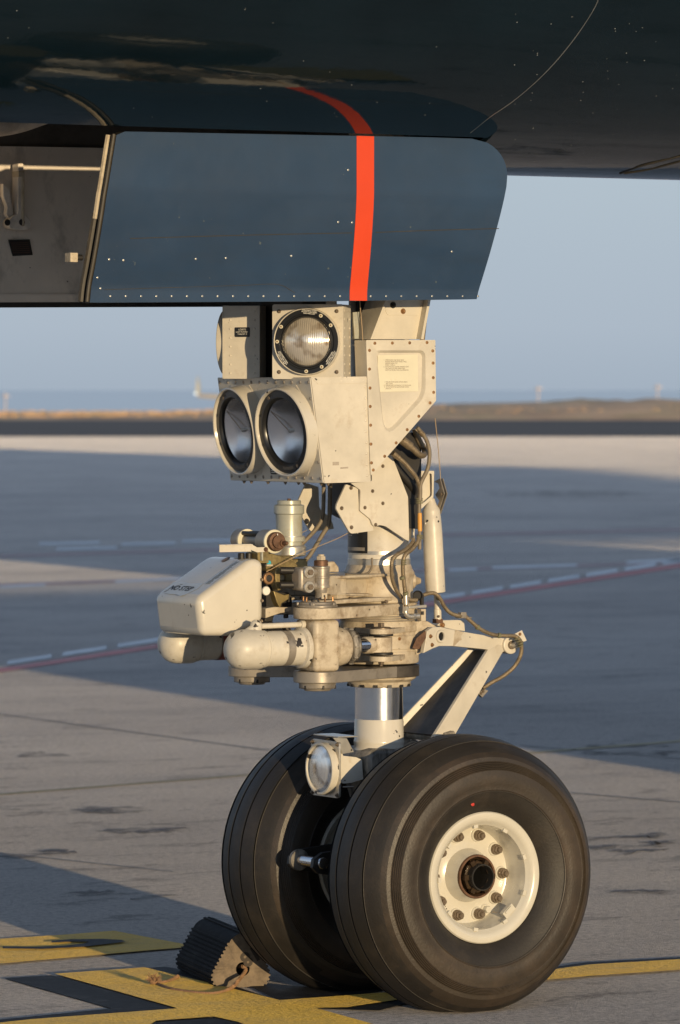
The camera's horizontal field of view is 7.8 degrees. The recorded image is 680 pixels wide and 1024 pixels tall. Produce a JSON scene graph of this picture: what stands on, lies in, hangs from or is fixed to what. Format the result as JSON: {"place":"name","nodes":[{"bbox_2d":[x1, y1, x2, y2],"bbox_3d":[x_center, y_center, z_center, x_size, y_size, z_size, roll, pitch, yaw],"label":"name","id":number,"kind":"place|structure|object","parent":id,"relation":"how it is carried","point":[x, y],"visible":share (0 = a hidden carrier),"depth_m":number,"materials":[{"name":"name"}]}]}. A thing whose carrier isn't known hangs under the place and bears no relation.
{"place":"outdoors","nodes":[
{"label":"outdoors","id":0,"kind":"place"},
{"bbox_2d":[195,376,217,398],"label":"ship","id":1,"kind":"object","parent":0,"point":[198,387],"visible":0.15,"depth_m":419.89,"materials":[{"name":"white"}]},
{"bbox_2d":[0,437,679,1023],"bbox_3d":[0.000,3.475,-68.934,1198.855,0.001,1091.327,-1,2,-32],"label":"apron","id":2,"kind":"object","parent":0,"point":[598,663],"visible":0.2,"depth_m":28.12,"materials":[{"name":"concrete"}]},
{"bbox_2d":[146,917,269,993],"bbox_3d":[-0.402,1.284,14.413,0.347,0.162,0.590,0,2,-16],"label":"wheel chock","id":3,"kind":"object","parent":2,"relation":"on","point":[214,952],"visible":1,"depth_m":14.34,"materials":[{"name":"black rubber"}]},
{"bbox_2d":[0,491,675,899],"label":"oil stain","id":4,"kind":"object","parent":2,"relation":"on","point":[48,851],"visible":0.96,"depth_m":19.10,"materials":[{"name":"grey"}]},
{"bbox_2d":[0,0,679,1011],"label":"airliner","id":5,"kind":"object","parent":2,"relation":"on","point":[276,180],"visible":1,"depth_m":13.62,"materials":[{"name":"blue paint"}]},
{"bbox_2d":[0,146,336,307],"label":"gear door","id":6,"kind":"structure","parent":5,"relation":"in","point":[48,194],"depth_m":13.90,"materials":[{"name":"grey metal"}]},
{"bbox_2d":[65,132,506,302],"bbox_3d":[-0.130,-0.784,13.331,1.334,0.456,0.088,-1,2,-32],"label":"gear door","id":7,"kind":"structure","parent":5,"relation":"in","point":[176,217],"depth_m":13.29,"materials":[{"name":"blue paint"}]},
{"bbox_2d":[0,931,679,1023],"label":"painted stand marking","id":8,"kind":"object","parent":2,"relation":"on","point":[243,1007],"visible":0.79,"depth_m":14.15,"materials":[{"name":"yellow paint"}]},
{"bbox_2d":[0,939,679,1023],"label":"painted border","id":9,"kind":"object","parent":2,"relation":"on","point":[116,1002],"visible":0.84,"depth_m":14.15,"materials":[{"name":"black paint"}]},
{"bbox_2d":[0,528,679,585],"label":"red line","id":10,"kind":"object","parent":2,"relation":"on","point":[338,536],"visible":0.42,"depth_m":51.64,"materials":[{"name":"paint"}]},
{"bbox_2d":[0,564,679,671],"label":"red line","id":11,"kind":"object","parent":2,"relation":"on","point":[446,601],"visible":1,"depth_m":40.85,"materials":[{"name":"paint"}]},
{"bbox_2d":[0,539,679,587],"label":"white dashes","id":12,"kind":"object","parent":2,"relation":"on","point":[228,540],"visible":0.91,"depth_m":49.24,"materials":[{"name":"paint"}]},
{"bbox_2d":[0,740,679,794],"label":"tan line","id":13,"kind":"object","parent":2,"relation":"on","point":[248,774],"depth_m":21.91,"materials":[{"name":"paint"}]},
{"bbox_2d":[0,714,679,871],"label":"concrete joint","id":14,"kind":"object","parent":2,"relation":"on","point":[266,749],"visible":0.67,"depth_m":23.46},
{"bbox_2d":[7,559,679,664],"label":"white dashes","id":15,"kind":"object","parent":2,"relation":"on","point":[442,596],"visible":0.87,"depth_m":42.02,"materials":[{"name":"paint"}]},
{"bbox_2d":[0,420,679,436],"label":"asphalt road","id":16,"kind":"structure","parent":0,"point":[445,428],"depth_m":202.32,"materials":[{"name":"grey asphalt"}]},
{"bbox_2d":[0,398,679,419],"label":"dry grass","id":17,"kind":"structure","parent":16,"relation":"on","point":[617,409],"depth_m":256.46,"materials":[{"name":"brown plant"}]},
{"bbox_2d":[0,390,679,411],"bbox_3d":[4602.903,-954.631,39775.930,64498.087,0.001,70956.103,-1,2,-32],"label":"sea","id":18,"kind":"structure","parent":0,"point":[93,400],"depth_m":22410.54,"materials":[{"name":"blue liquid"}]},
{"bbox_2d":[0,176,679,389],"label":"sky","id":19,"kind":"structure","parent":0,"point":[579,289],"materials":[{"name":"blue"}]}
]}

